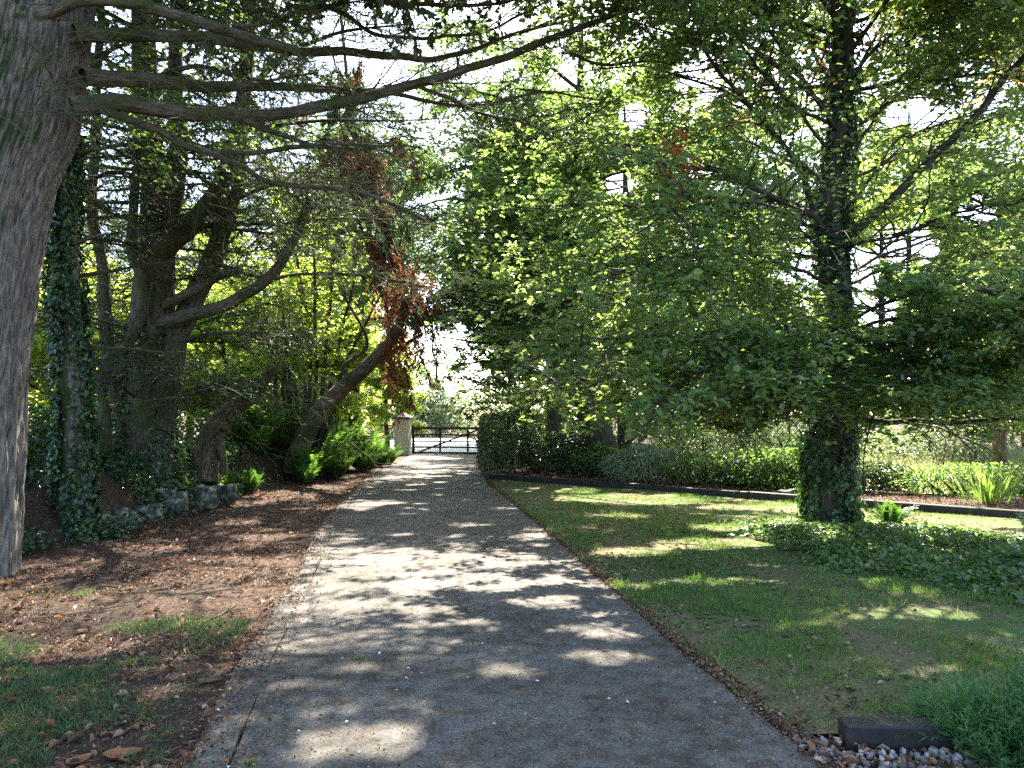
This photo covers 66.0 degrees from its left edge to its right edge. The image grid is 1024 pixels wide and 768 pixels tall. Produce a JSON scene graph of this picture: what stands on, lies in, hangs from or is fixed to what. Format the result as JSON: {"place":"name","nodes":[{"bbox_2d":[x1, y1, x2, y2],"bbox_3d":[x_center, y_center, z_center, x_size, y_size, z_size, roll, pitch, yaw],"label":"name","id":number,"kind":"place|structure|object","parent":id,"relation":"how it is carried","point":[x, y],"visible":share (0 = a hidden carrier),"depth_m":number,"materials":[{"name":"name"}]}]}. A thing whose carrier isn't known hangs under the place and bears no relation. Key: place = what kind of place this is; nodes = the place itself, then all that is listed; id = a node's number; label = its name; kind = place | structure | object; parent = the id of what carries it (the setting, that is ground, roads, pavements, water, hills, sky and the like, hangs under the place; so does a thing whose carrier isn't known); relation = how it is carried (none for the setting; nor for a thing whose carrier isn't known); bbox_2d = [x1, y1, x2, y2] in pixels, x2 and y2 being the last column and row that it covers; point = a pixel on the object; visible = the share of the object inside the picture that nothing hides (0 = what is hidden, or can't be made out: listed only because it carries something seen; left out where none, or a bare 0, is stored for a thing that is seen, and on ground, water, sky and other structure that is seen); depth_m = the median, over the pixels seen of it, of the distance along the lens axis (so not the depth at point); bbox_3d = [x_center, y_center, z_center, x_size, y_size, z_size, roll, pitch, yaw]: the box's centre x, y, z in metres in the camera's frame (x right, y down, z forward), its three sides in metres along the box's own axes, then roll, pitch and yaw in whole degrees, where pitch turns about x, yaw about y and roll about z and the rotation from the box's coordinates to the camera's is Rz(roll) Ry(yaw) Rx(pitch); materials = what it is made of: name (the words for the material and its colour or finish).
{"place":"outdoors","nodes":[
{"label":"outdoors","id":0,"kind":"place"},
{"bbox_2d":[0,418,1023,767],"bbox_3d":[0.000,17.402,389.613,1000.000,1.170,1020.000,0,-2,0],"label":"ground","id":1,"kind":"structure","parent":0,"point":[36,504],"depth_m":7.23,"materials":[{"name":"brown soil"}]},
{"bbox_2d":[28,251,97,427],"bbox_3d":[-12.724,-1.019,21.513,7.039,5.507,6.470,0,-2,0],"label":"hazel bush","id":2,"kind":"object","parent":1,"relation":"on","point":[41,401],"visible":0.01,"depth_m":19.56,"materials":[{"name":"green plant"}]},
{"bbox_2d":[27,401,105,469],"bbox_3d":[-7.402,0.796,11.761,2.328,1.186,1.858,0,-2,0],"label":"ivy mound","id":3,"kind":"object","parent":1,"relation":"on","point":[33,436],"visible":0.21,"depth_m":11.57,"materials":[{"name":"green plant"}]},
{"bbox_2d":[28,245,206,420],"bbox_3d":[-9.369,-0.787,17.474,5.124,4.600,5.251,-1,-3,19],"label":"hazel bush","id":4,"kind":"object","parent":1,"relation":"on","point":[38,344],"visible":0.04,"depth_m":16.52,"materials":[{"name":"green plant"}]},
{"bbox_2d":[102,747,141,757],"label":"fallen leaf","id":5,"kind":"object","parent":1,"relation":"on","point":[115,751],"visible":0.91,"depth_m":3.71,"materials":[{"name":"plant"}]},
{"bbox_2d":[115,507,142,529],"bbox_3d":[-5.469,1.954,11.234,0.475,0.376,0.414,0,-2,0],"label":"bank stone","id":6,"kind":"object","parent":1,"relation":"on","point":[120,512],"visible":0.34,"depth_m":11.14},
{"bbox_2d":[0,585,267,767],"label":"verge grass","id":7,"kind":"structure","parent":1,"relation":"on","point":[15,689],"depth_m":4.56,"materials":[{"name":"plant"}]},
{"bbox_2d":[12,0,289,539],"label":"ivy tree","id":8,"kind":"object","parent":1,"relation":"on","point":[74,474],"visible":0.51,"depth_m":10.19,"materials":[{"name":"green plant"}]},
{"bbox_2d":[133,503,168,522],"bbox_3d":[-5.516,1.989,12.041,0.460,0.333,0.401,0,-2,0],"label":"bank stone","id":9,"kind":"object","parent":1,"relation":"on","point":[146,513],"visible":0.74,"depth_m":11.93,"materials":[{"name":"stone"}]},
{"bbox_2d":[22,438,299,554],"bbox_3d":[-6.504,1.612,13.743,2.953,1.253,10.540,0,-2,0],"label":"bank ivy","id":10,"kind":"object","parent":1,"relation":"on","point":[126,465],"visible":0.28,"depth_m":12.36,"materials":[{"name":"green plant"}]},
{"bbox_2d":[0,476,335,762],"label":"orange leaves","id":11,"kind":"object","parent":1,"relation":"on","point":[51,721],"visible":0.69,"depth_m":6.33,"materials":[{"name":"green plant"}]},
{"bbox_2d":[166,491,189,516],"bbox_3d":[-5.341,1.934,12.610,0.353,0.444,0.301,0,-2,0],"label":"bank stone","id":12,"kind":"object","parent":1,"relation":"on","point":[180,498],"visible":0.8,"depth_m":12.55,"materials":[{"name":"stone"}]},
{"bbox_2d":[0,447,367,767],"bbox_3d":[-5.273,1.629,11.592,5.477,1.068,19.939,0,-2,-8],"label":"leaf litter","id":13,"kind":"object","parent":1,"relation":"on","point":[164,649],"visible":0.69,"depth_m":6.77,"materials":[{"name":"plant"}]},
{"bbox_2d":[114,191,273,441],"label":"background tree","id":14,"kind":"object","parent":1,"relation":"on","point":[188,436],"depth_m":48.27,"materials":[{"name":"green plant"}]},
{"bbox_2d":[193,484,218,510],"bbox_3d":[-5.128,1.918,13.239,0.384,0.483,0.280,0,-2,0],"label":"bank stone","id":15,"kind":"object","parent":1,"relation":"on","point":[205,497],"visible":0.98,"depth_m":13.14,"materials":[{"name":"stone"}]},
{"bbox_2d":[176,407,276,450],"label":"bramble bush","id":16,"kind":"object","parent":1,"relation":"on","point":[185,425],"visible":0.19,"depth_m":19.23,"materials":[{"name":"green plant"}]},
{"bbox_2d":[216,484,237,505],"bbox_3d":[-5.141,2.004,14.218,0.401,0.411,0.282,0,-2,0],"label":"bank stone","id":17,"kind":"object","parent":1,"relation":"on","point":[228,496],"visible":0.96,"depth_m":14.13,"materials":[{"name":"stone"}]},
{"bbox_2d":[191,359,280,480],"bbox_3d":[-5.380,0.694,15.387,1.752,2.386,0.612,0,-2,0],"label":"broken stump","id":18,"kind":"object","parent":1,"relation":"on","point":[199,461],"visible":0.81,"depth_m":15.20,"materials":[{"name":"brown plant"}]},
{"bbox_2d":[224,423,255,447],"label":"fern","id":19,"kind":"object","parent":1,"relation":"on","point":[234,438],"visible":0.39,"depth_m":18.62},
{"bbox_2d":[230,464,263,492],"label":"fern","id":20,"kind":"object","parent":1,"relation":"on","point":[251,476],"visible":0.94,"depth_m":16.39,"materials":[{"name":"plant"}]},
{"bbox_2d":[175,285,319,423],"bbox_3d":[-8.245,-0.604,22.581,5.640,5.218,5.602,-1,-3,18],"label":"hazel bush","id":21,"kind":"object","parent":1,"relation":"on","point":[200,403],"visible":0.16,"depth_m":21.41,"materials":[{"name":"green plant"}]},
{"bbox_2d":[181,277,320,418],"bbox_3d":[-9.993,-0.796,28.408,7.161,6.154,6.578,0,-2,0],"label":"hazel bush","id":22,"kind":"object","parent":1,"relation":"on","point":[213,286],"visible":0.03,"depth_m":27.27,"materials":[{"name":"green plant"}]},
{"bbox_2d":[193,390,309,443],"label":"fern","id":23,"kind":"object","parent":1,"relation":"on","point":[252,413],"visible":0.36,"depth_m":18.71,"materials":[{"name":"plant"}]},
{"bbox_2d":[28,0,489,501],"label":"conifer tree","id":24,"kind":"object","parent":1,"relation":"on","point":[142,389],"visible":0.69,"depth_m":13.17,"materials":[{"name":"green plant"}]},
{"bbox_2d":[231,418,288,455],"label":"fern","id":25,"kind":"object","parent":1,"relation":"on","point":[269,437],"visible":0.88,"depth_m":18.58,"materials":[{"name":"plant"}]},
{"bbox_2d":[263,412,297,455],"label":"fern","id":26,"kind":"object","parent":1,"relation":"on","point":[278,444],"visible":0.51,"depth_m":19.23,"materials":[{"name":"plant"}]},
{"bbox_2d":[182,132,403,453],"bbox_3d":[-5.746,-2.548,20.507,6.132,9.067,3.496,1,-2,-13],"label":"hazel tree","id":27,"kind":"object","parent":1,"relation":"on","point":[321,434],"visible":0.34,"depth_m":20.41,"materials":[{"name":"green plant"}]},
{"bbox_2d":[186,454,416,767],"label":"driveway edge","id":28,"kind":"object","parent":1,"relation":"on","point":[249,687],"visible":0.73,"depth_m":4.93,"materials":[{"name":"concrete"}]},
{"bbox_2d":[184,467,396,767],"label":"edge drift","id":29,"kind":"object","parent":28,"relation":"on","point":[193,756],"visible":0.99,"depth_m":5.06,"materials":[{"name":"brown plant"}]},
{"bbox_2d":[285,458,321,484],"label":"fern","id":30,"kind":"object","parent":1,"relation":"on","point":[305,474],"visible":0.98,"depth_m":18.33,"materials":[{"name":"plant"}]},
{"bbox_2d":[281,441,332,477],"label":"fern","id":31,"kind":"object","parent":1,"relation":"on","point":[307,459],"visible":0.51,"depth_m":18.65,"materials":[{"name":"plant"}]},
{"bbox_2d":[253,302,396,462],"bbox_3d":[-6.532,0.067,26.919,4.941,5.849,4.514,-1,-3,16],"label":"hazel bush","id":32,"kind":"object","parent":1,"relation":"on","point":[350,401],"visible":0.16,"depth_m":26.37,"materials":[{"name":"green plant"}]},
{"bbox_2d":[311,434,357,477],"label":"fern","id":33,"kind":"object","parent":1,"relation":"on","point":[338,450],"visible":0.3,"depth_m":20.42,"materials":[{"name":"plant"}]},
{"bbox_2d":[314,442,358,479],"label":"fern","id":34,"kind":"object","parent":1,"relation":"on","point":[339,468],"visible":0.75,"depth_m":20.12,"materials":[{"name":"plant"}]},
{"bbox_2d":[265,261,415,410],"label":"background tree","id":35,"kind":"object","parent":1,"relation":"on","point":[373,333],"visible":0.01,"depth_m":43.00,"materials":[{"name":"green plant"}]},
{"bbox_2d":[324,415,366,447],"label":"fern","id":36,"kind":"object","parent":1,"relation":"on","point":[346,432],"visible":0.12,"depth_m":22.21,"materials":[{"name":"plant"}]},
{"bbox_2d":[255,17,449,472],"bbox_3d":[-3.889,-4.140,19.315,4.786,12.726,5.066,0,-2,0],"label":"leaning cypress","id":37,"kind":"object","parent":1,"relation":"on","point":[386,349],"visible":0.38,"depth_m":19.08,"materials":[{"name":"brown plant"}]},
{"bbox_2d":[240,112,474,416],"bbox_3d":[-5.598,-3.886,28.921,11.022,13.740,10.190,0,-2,0],"label":"overhanging tree","id":38,"kind":"object","parent":1,"relation":"on","point":[364,280],"visible":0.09,"depth_m":28.74,"materials":[{"name":"green plant"}]},
{"bbox_2d":[351,433,379,469],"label":"fern","id":39,"kind":"object","parent":1,"relation":"on","point":[364,446],"visible":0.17,"depth_m":23.64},
{"bbox_2d":[351,441,382,471],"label":"fern","id":40,"kind":"object","parent":1,"relation":"on","point":[364,461],"visible":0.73,"depth_m":23.02,"materials":[{"name":"plant"}]},
{"bbox_2d":[0,0,736,576],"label":"cypress tree","id":41,"kind":"object","parent":1,"relation":"on","point":[48,76],"visible":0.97,"depth_m":8.80,"materials":[{"name":"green plant"}]},
{"bbox_2d":[341,336,429,446],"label":"willow","id":42,"kind":"object","parent":1,"relation":"on","point":[379,414],"visible":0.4,"depth_m":35.01,"materials":[{"name":"green plant"}]},
{"bbox_2d":[375,442,398,466],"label":"fern","id":43,"kind":"object","parent":1,"relation":"on","point":[384,458],"visible":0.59,"depth_m":25.32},
{"bbox_2d":[346,273,434,429],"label":"background tree","id":44,"kind":"object","parent":1,"relation":"on","point":[378,325],"visible":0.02,"depth_m":53.78,"materials":[{"name":"green plant"}]},
{"bbox_2d":[391,412,413,454],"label":"gate pillar","id":45,"kind":"structure","parent":1,"relation":"on","point":[402,434],"depth_m":33.05,"materials":[{"name":"stone"}]},
{"bbox_2d":[347,385,464,437],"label":"roadside hedge","id":46,"kind":"object","parent":1,"relation":"on","point":[434,398],"visible":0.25,"depth_m":62.00,"materials":[{"name":"green plant"}]},
{"bbox_2d":[412,341,469,433],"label":"blue green tree","id":47,"kind":"object","parent":1,"relation":"on","point":[436,378],"visible":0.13,"depth_m":65.41,"materials":[{"name":"green plant"}]},
{"bbox_2d":[426,393,544,437],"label":"roadside hedge","id":48,"kind":"object","parent":1,"relation":"on","point":[462,399],"visible":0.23,"depth_m":61.13,"materials":[{"name":"green plant"}]},
{"bbox_2d":[472,411,546,472],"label":"clipped hedge","id":49,"kind":"object","parent":1,"relation":"on","point":[483,432],"visible":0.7,"depth_m":21.71,"materials":[{"name":"green plant"}]},
{"bbox_2d":[383,437,640,453],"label":"lane","id":50,"kind":"structure","parent":1,"relation":"on","point":[462,444],"depth_m":45.68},
{"bbox_2d":[488,473,559,483],"bbox_3d":[0.282,2.377,19.524,2.392,0.207,0.100,-2,-3,44],"label":"timber edging","id":51,"kind":"object","parent":1,"relation":"on","point":[492,476],"visible":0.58,"depth_m":19.43,"materials":[{"name":"wood"}]},
{"bbox_2d":[423,72,683,458],"bbox_3d":[1.623,-3.412,25.502,8.923,12.537,8.663,0,-2,0],"label":"reddish trunk tree","id":52,"kind":"object","parent":1,"relation":"on","point":[555,419],"visible":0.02,"depth_m":25.27,"materials":[{"name":"green plant"}]},
{"bbox_2d":[516,429,590,473],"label":"blue green shrub","id":53,"kind":"object","parent":1,"relation":"on","point":[561,445],"visible":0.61,"depth_m":20.84,"materials":[{"name":"green plant"}]},
{"bbox_2d":[468,171,639,429],"bbox_3d":[2.451,-3.811,38.022,9.710,14.311,10.797,0,-2,0],"label":"background tree","id":54,"kind":"object","parent":1,"relation":"on","point":[533,375],"visible":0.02,"depth_m":37.29,"materials":[{"name":"green plant"}]},
{"bbox_2d":[364,0,768,474],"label":"leaning dark tree","id":55,"kind":"object","parent":1,"relation":"on","point":[515,327],"visible":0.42,"depth_m":19.44,"materials":[{"name":"green plant"}]},
{"bbox_2d":[526,355,628,447],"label":"hazel bush","id":56,"kind":"object","parent":1,"relation":"on","point":[621,398],"visible":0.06,"depth_m":30.07,"materials":[{"name":"green plant"}]},
{"bbox_2d":[564,441,631,476],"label":"understory shrub","id":57,"kind":"object","parent":1,"relation":"on","point":[586,466],"visible":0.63,"depth_m":19.72,"materials":[{"name":"green plant"}]},
{"bbox_2d":[560,478,645,489],"bbox_3d":[2.016,2.306,17.867,2.392,0.210,0.100,-2,-3,44],"label":"timber edging","id":58,"kind":"object","parent":1,"relation":"on","point":[605,484],"visible":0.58,"depth_m":17.76,"materials":[{"name":"wood"}]},
{"bbox_2d":[563,399,668,466],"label":"yew bush","id":59,"kind":"object","parent":1,"relation":"on","point":[623,438],"visible":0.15,"depth_m":22.17,"materials":[{"name":"green plant"}]},
{"bbox_2d":[597,443,693,482],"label":"grey green bush","id":60,"kind":"object","parent":1,"relation":"on","point":[652,461],"visible":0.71,"depth_m":18.04,"materials":[{"name":"green plant"}]},
{"bbox_2d":[623,351,715,456],"bbox_3d":[5.719,0.649,27.516,3.673,4.451,4.274,-1,-3,23],"label":"hazel bush","id":61,"kind":"object","parent":1,"relation":"on","point":[647,389],"visible":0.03,"depth_m":26.85,"materials":[{"name":"green plant"}]},
{"bbox_2d":[485,480,857,767],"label":"edge litter","id":62,"kind":"object","parent":1,"relation":"on","point":[772,719],"visible":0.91,"depth_m":4.95,"materials":[{"name":"brown plant"}]},
{"bbox_2d":[645,485,747,498],"bbox_3d":[3.750,2.240,16.209,2.392,0.203,0.100,-2,-3,44],"label":"timber edging","id":63,"kind":"object","parent":1,"relation":"on","point":[728,493],"visible":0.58,"depth_m":16.09,"materials":[{"name":"wood"}]},
{"bbox_2d":[660,450,746,484],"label":"understory shrub","id":64,"kind":"object","parent":1,"relation":"on","point":[691,462],"visible":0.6,"depth_m":17.12,"materials":[{"name":"green plant"}]},
{"bbox_2d":[613,196,795,447],"bbox_3d":[9.894,-3.842,40.353,10.995,14.732,12.062,0,-2,0],"label":"background tree","id":65,"kind":"object","parent":1,"relation":"on","point":[732,314],"visible":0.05,"depth_m":38.78,"materials":[{"name":"green plant"}]},
{"bbox_2d":[643,408,772,476],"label":"yew bush","id":66,"kind":"object","parent":1,"relation":"on","point":[696,442],"visible":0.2,"depth_m":19.36,"materials":[{"name":"green plant"}]},
{"bbox_2d":[709,446,798,489],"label":"laurel bush","id":67,"kind":"object","parent":1,"relation":"on","point":[787,478],"visible":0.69,"depth_m":16.22,"materials":[{"name":"green plant"}]},
{"bbox_2d":[669,86,862,327],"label":"distant tree","id":68,"kind":"object","parent":1,"relation":"on","point":[805,142],"visible":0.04,"depth_m":43.95,"materials":[{"name":"green plant"}]},
{"bbox_2d":[510,471,1023,509],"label":"bed litter","id":69,"kind":"object","parent":1,"relation":"on","point":[913,497],"visible":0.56,"depth_m":15.24,"materials":[{"name":"brown plant"}]},
{"bbox_2d":[748,491,876,508],"bbox_3d":[5.485,2.166,14.552,2.392,0.211,0.100,-2,-3,44],"label":"timber edging","id":70,"kind":"object","parent":1,"relation":"on","point":[776,496],"visible":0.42,"depth_m":14.94,"materials":[{"name":"wood"}]},
{"bbox_2d":[791,155,962,451],"bbox_3d":[17.842,-3.543,37.513,9.889,13.656,10.420,0,-2,0],"label":"background tree","id":71,"kind":"object","parent":1,"relation":"on","point":[867,230],"visible":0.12,"depth_m":36.36,"materials":[{"name":"green plant"}]},
{"bbox_2d":[855,459,919,492],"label":"understory shrub","id":72,"kind":"object","parent":1,"relation":"on","point":[876,472],"visible":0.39,"depth_m":15.50,"materials":[{"name":"green plant"}]},
{"bbox_2d":[838,717,953,753],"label":"timber block","id":73,"kind":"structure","parent":1,"relation":"on","point":[870,732],"depth_m":3.76,"materials":[{"name":"wood"}]},
{"bbox_2d":[792,732,1020,767],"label":"gravel","id":74,"kind":"structure","parent":1,"relation":"on","point":[942,756],"depth_m":3.65,"materials":[{"name":"gravel"}]},
{"bbox_2d":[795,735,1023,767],"bbox_3d":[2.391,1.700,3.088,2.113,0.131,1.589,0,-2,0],"label":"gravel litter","id":75,"kind":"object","parent":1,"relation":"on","point":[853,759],"visible":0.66,"depth_m":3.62,"materials":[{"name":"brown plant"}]},
{"bbox_2d":[803,89,1017,442],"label":"distant tree","id":76,"kind":"object","parent":1,"relation":"on","point":[908,242],"visible":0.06,"depth_m":44.79,"materials":[{"name":"green plant"}]},
{"bbox_2d":[876,500,1023,518],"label":"timber edging","id":77,"kind":"object","parent":1,"relation":"on","point":[970,511],"visible":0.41,"depth_m":12.79,"materials":[{"name":"wood"}]},
{"bbox_2d":[884,661,1023,767],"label":"feathery shrub","id":78,"kind":"object","parent":1,"relation":"on","point":[1010,749],"visible":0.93,"depth_m":3.70,"materials":[{"name":"plant"}]},
{"bbox_2d":[886,460,1023,496],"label":"shrub","id":79,"kind":"object","parent":1,"relation":"on","point":[934,487],"visible":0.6,"depth_m":15.04,"materials":[{"name":"green plant"}]},
{"bbox_2d":[905,630,1023,746],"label":"feathery shrub","id":80,"kind":"object","parent":1,"relation":"on","point":[1015,680],"visible":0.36,"depth_m":3.86,"materials":[{"name":"plant"}]},
{"bbox_2d":[925,18,1023,246],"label":"golden tree","id":81,"kind":"object","parent":1,"relation":"on","point":[980,98],"visible":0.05,"depth_m":15.78,"materials":[{"name":"green plant"}]},
{"bbox_2d":[946,453,1023,504],"bbox_3d":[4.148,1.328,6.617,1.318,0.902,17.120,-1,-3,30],"label":"crocosmia clump","id":82,"kind":"object","parent":1,"relation":"on","point":[987,493],"visible":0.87,"depth_m":13.37,"materials":[{"name":"green plant"}]},
{"bbox_2d":[230,454,824,767],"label":"driveway","id":83,"kind":"structure","parent":0,"point":[424,600],"depth_m":5.01,"materials":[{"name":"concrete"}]},
{"bbox_2d":[411,426,477,453],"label":"five bar gate","id":84,"kind":"structure","parent":83,"relation":"on","point":[467,434],"depth_m":33.20,"materials":[{"name":"black metal"}]},
{"bbox_2d":[188,457,823,767],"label":"driveway debris","id":85,"kind":"object","parent":83,"relation":"on","point":[769,725],"visible":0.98,"depth_m":4.90,"materials":[{"name":"brown plant"}]},
{"bbox_2d":[81,0,1023,417],"label":"sky","id":86,"kind":"structure","parent":0,"point":[917,103],"materials":[{"name":"white"}]},
{"bbox_2d":[488,480,1023,736],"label":"lawn","id":87,"kind":"structure","parent":0,"point":[985,620],"depth_m":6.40,"materials":[{"name":"plant"}]},
{"bbox_2d":[420,0,1023,523],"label":"ivy clad tree","id":88,"kind":"object","parent":87,"relation":"on","point":[824,370],"visible":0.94,"depth_m":10.40,"materials":[{"name":"green plant"}]},
{"bbox_2d":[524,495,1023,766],"bbox_3d":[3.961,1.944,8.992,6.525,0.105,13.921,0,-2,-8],"label":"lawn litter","id":89,"kind":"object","parent":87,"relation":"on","point":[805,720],"visible":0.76,"depth_m":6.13,"materials":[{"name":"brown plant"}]},
{"bbox_2d":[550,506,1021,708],"bbox_3d":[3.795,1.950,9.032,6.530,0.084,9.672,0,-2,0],"label":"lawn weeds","id":90,"kind":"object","parent":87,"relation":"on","point":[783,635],"visible":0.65,"depth_m":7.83,"materials":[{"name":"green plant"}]},
{"bbox_2d":[697,516,1023,608],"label":"ivy carpet","id":91,"kind":"object","parent":87,"relation":"on","point":[905,537],"visible":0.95,"depth_m":8.78,"materials":[{"name":"green plant"}]},
{"bbox_2d":[861,499,918,523],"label":"fern","id":92,"kind":"object","parent":87,"relation":"on","point":[886,514],"visible":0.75,"depth_m":11.22,"materials":[{"name":"plant"}]},
{"bbox_2d":[994,532,1023,558],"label":"fern","id":93,"kind":"object","parent":87,"relation":"on","point":[1019,552],"visible":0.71,"depth_m":8.12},
{"bbox_2d":[798,452,1016,494],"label":"meadow","id":94,"kind":"structure","parent":0,"point":[904,490],"depth_m":15.51,"materials":[{"name":"plant"}]},
{"bbox_2d":[585,102,662,448],"bbox_3d":[4.410,-4.290,31.341,5.137,14.600,5.243,0,-2,0],"label":"dark conifer","id":95,"kind":"object","parent":94,"relation":"on","point":[625,179],"visible":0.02,"depth_m":31.05,"materials":[{"name":"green plant"}]},
{"bbox_2d":[684,418,800,456],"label":"meadow bush","id":96,"kind":"object","parent":94,"relation":"on","point":[750,440],"visible":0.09,"depth_m":22.21,"materials":[{"name":"green plant"}]},
{"bbox_2d":[718,412,872,473],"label":"yew bush","id":97,"kind":"object","parent":94,"relation":"on","point":[774,440],"visible":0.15,"depth_m":18.60,"materials":[{"name":"green plant"}]},
{"bbox_2d":[663,447,1023,490],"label":"meadow grass","id":98,"kind":"structure","parent":94,"relation":"on","point":[1017,459],"depth_m":21.16,"materials":[{"name":"plant"}]},
{"bbox_2d":[791,325,919,454],"bbox_3d":[12.851,0.352,30.414,4.997,6.056,4.853,2,-3,-38],"label":"hazel bush","id":99,"kind":"object","parent":94,"relation":"on","point":[879,415],"visible":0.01,"depth_m":29.43,"materials":[{"name":"green plant"}]},
{"bbox_2d":[859,417,1023,472],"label":"meadow bush","id":100,"kind":"object","parent":94,"relation":"on","point":[960,453],"visible":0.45,"depth_m":21.04,"materials":[{"name":"green plant"}]},
{"bbox_2d":[867,124,1023,476],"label":"reddish trunk tree","id":101,"kind":"object","parent":94,"relation":"on","point":[1001,445],"visible":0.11,"depth_m":18.25,"materials":[{"name":"green plant"}]},
{"bbox_2d":[875,230,1023,455],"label":"background tree","id":102,"kind":"object","parent":94,"relation":"on","point":[899,304],"visible":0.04,"depth_m":26.64,"materials":[{"name":"green plant"}]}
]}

